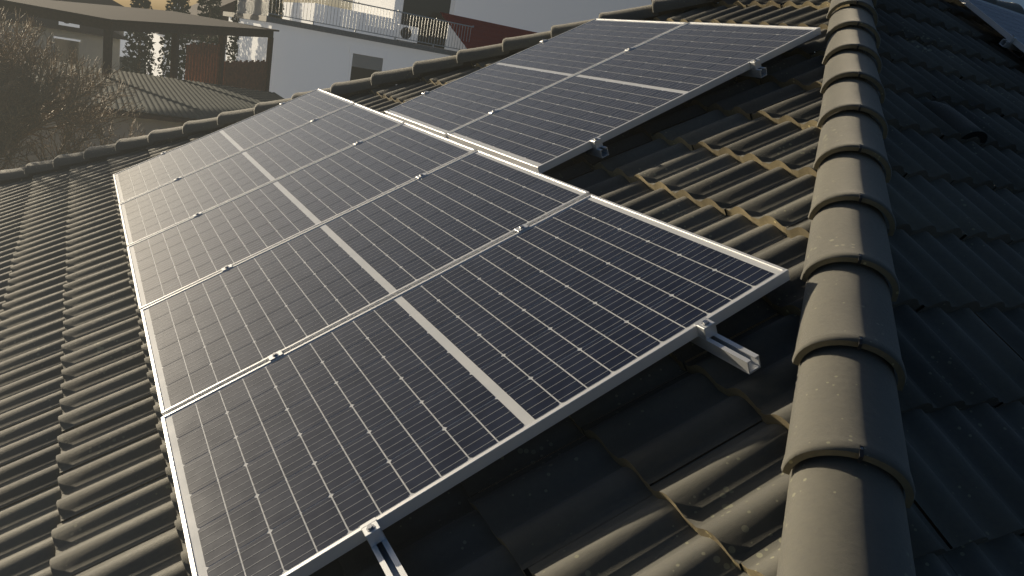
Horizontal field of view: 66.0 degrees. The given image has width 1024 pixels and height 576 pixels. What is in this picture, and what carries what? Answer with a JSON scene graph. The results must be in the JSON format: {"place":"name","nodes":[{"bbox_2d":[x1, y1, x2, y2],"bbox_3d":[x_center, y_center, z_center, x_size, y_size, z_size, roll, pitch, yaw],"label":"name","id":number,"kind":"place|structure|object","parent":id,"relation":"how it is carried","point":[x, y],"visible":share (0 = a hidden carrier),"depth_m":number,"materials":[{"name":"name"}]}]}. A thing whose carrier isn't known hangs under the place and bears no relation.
{"place":"outdoors","nodes":[
{"label":"outdoors","id":0,"kind":"place"},
{"bbox_2d":[0,0,126,69],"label":"house","id":1,"kind":"structure","parent":0,"point":[86,41],"depth_m":35.00,"materials":[{"name":"beige paint"}]},
{"bbox_2d":[59,21,79,27],"bbox_3d":[-19.426,-11.794,34.591,0.800,0.600,0.310,1,17,-29],"label":"house ac unit","id":2,"kind":"object","parent":1,"relation":"on","point":[69,24],"depth_m":34.53,"materials":[{"name":"white metal"}]},
{"bbox_2d":[146,0,264,79],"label":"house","id":3,"kind":"structure","parent":0,"point":[227,5],"depth_m":45.34,"materials":[{"name":"white paint"}]},
{"bbox_2d":[264,0,283,18],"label":"conifer","id":4,"kind":"object","parent":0,"point":[272,10],"visible":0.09,"depth_m":32.65,"materials":[{"name":"green plant"}]},
{"bbox_2d":[119,56,767,246],"bbox_3d":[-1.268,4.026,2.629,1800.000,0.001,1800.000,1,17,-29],"label":"ground","id":5,"kind":"structure","parent":0,"point":[120,63],"depth_m":64.72,"materials":[{"name":"plant"}]},
{"bbox_2d":[0,7,145,171],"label":"bare tree","id":6,"kind":"object","parent":5,"relation":"on","point":[22,95],"visible":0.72,"depth_m":10.75,"materials":[{"name":"brown plant"}]},
{"bbox_2d":[0,102,200,179],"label":"shed body","id":7,"kind":"structure","parent":5,"relation":"on","point":[151,121],"depth_m":14.44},
{"bbox_2d":[15,57,283,118],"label":"shed roof","id":8,"kind":"structure","parent":7,"relation":"on","point":[161,95],"depth_m":17.82,"materials":[{"name":"grey metal"}]},
{"bbox_2d":[64,0,144,59],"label":"street house","id":9,"kind":"structure","parent":5,"relation":"on","point":[112,3],"depth_m":74.14,"materials":[{"name":"white paint"}]},
{"bbox_2d":[120,0,157,74],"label":"conifer","id":10,"kind":"object","parent":5,"relation":"on","point":[145,54],"visible":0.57,"depth_m":30.43,"materials":[{"name":"green plant"}]},
{"bbox_2d":[0,0,278,91],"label":"wooden shelter","id":11,"kind":"object","parent":5,"relation":"on","point":[205,63],"visible":0.39,"depth_m":21.63,"materials":[{"name":"brown wood"}]},
{"bbox_2d":[157,0,191,79],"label":"conifer","id":12,"kind":"object","parent":5,"relation":"on","point":[184,8],"visible":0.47,"depth_m":30.96,"materials":[{"name":"green plant"}]},
{"bbox_2d":[191,0,222,44],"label":"conifer","id":13,"kind":"object","parent":5,"relation":"on","point":[208,8],"visible":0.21,"depth_m":31.65,"materials":[{"name":"green plant"}]},
{"bbox_2d":[225,0,251,61],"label":"conifer","id":14,"kind":"object","parent":5,"relation":"on","point":[234,47],"visible":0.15,"depth_m":31.95,"materials":[{"name":"green plant"}]},
{"bbox_2d":[223,0,473,98],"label":"neighbour house","id":15,"kind":"structure","parent":5,"relation":"on","point":[318,46],"depth_m":28.38,"materials":[{"name":"white paint"}]},
{"bbox_2d":[440,0,651,65],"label":"building","id":16,"kind":"structure","parent":5,"relation":"on","point":[493,22],"depth_m":32.76,"materials":[{"name":"white paint"}]},
{"bbox_2d":[0,247,1023,575],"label":"house","id":17,"kind":"structure","parent":0,"point":[480,491],"depth_m":4.62,"materials":[{"name":"beige paint"}]},
{"bbox_2d":[0,0,849,575],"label":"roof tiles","id":18,"kind":"object","parent":17,"relation":"on","point":[66,278],"visible":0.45,"depth_m":2.60,"materials":[{"name":"concrete"}]},
{"bbox_2d":[0,0,721,183],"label":"hip tiles","id":19,"kind":"object","parent":18,"relation":"on","point":[463,58],"visible":0.88,"depth_m":6.51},
{"bbox_2d":[113,89,789,575],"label":"solar panels","id":20,"kind":"object","parent":18,"relation":"on","point":[439,327],"visible":1,"depth_m":2.66,"materials":[{"name":"black glass"}]},
{"bbox_2d":[161,102,760,575],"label":"pv rail clamps","id":21,"kind":"object","parent":20,"relation":"attached to","point":[709,338],"visible":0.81,"depth_m":2.05,"materials":[{"name":"silver metal"}]},
{"bbox_2d":[385,18,820,172],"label":"solar panels","id":22,"kind":"object","parent":18,"relation":"on","point":[561,98],"visible":0.98,"depth_m":4.37,"materials":[{"name":"black glass"}]},
{"bbox_2d":[422,39,766,157],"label":"panel clamps","id":23,"kind":"object","parent":22,"relation":"attached to","point":[600,150],"visible":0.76,"depth_m":3.89,"materials":[{"name":"metal"}]},
{"bbox_2d":[23,2,1002,245],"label":"roof tiles","id":24,"kind":"object","parent":17,"relation":"on","point":[509,55],"visible":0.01,"depth_m":7.69,"materials":[{"name":"concrete"}]},
{"bbox_2d":[849,0,1023,575],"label":"roof tiles","id":25,"kind":"object","parent":17,"relation":"on","point":[961,397],"visible":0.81,"depth_m":2.67,"materials":[{"name":"concrete"}]},
{"bbox_2d":[777,0,915,575],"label":"hip tiles","id":26,"kind":"object","parent":25,"relation":"on","point":[845,513],"visible":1,"depth_m":1.92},
{"bbox_2d":[856,0,863,462],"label":"ridge tile clips","id":27,"kind":"object","parent":26,"relation":"attached to","point":[861,452],"visible":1,"depth_m":2.20,"materials":[{"name":"grey"}]},
{"bbox_2d":[923,101,987,145],"bbox_3d":[2.162,-0.809,3.852,0.200,0.177,0.297,1,17,-29],"label":"vent tile","id":28,"kind":"object","parent":25,"relation":"on","point":[963,126],"visible":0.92,"depth_m":3.79,"materials":[{"name":"concrete"}]},
{"bbox_2d":[945,0,1023,14],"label":"ridge tiles","id":29,"kind":"object","parent":25,"relation":"on","point":[1016,7],"visible":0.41,"depth_m":6.13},
{"bbox_2d":[959,0,1023,52],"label":"pv modules","id":30,"kind":"object","parent":25,"relation":"on","point":[1004,22],"visible":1,"depth_m":5.52,"materials":[{"name":"glass"}]},
{"bbox_2d":[999,34,1023,59],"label":"pv rail clamps","id":31,"kind":"object","parent":30,"relation":"attached to","point":[1009,40],"visible":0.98,"depth_m":5.28,"materials":[{"name":"silver metal"}]},
{"bbox_2d":[114,0,1023,17],"label":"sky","id":32,"kind":"structure","parent":0,"point":[156,4],"materials":[{"name":"white"}]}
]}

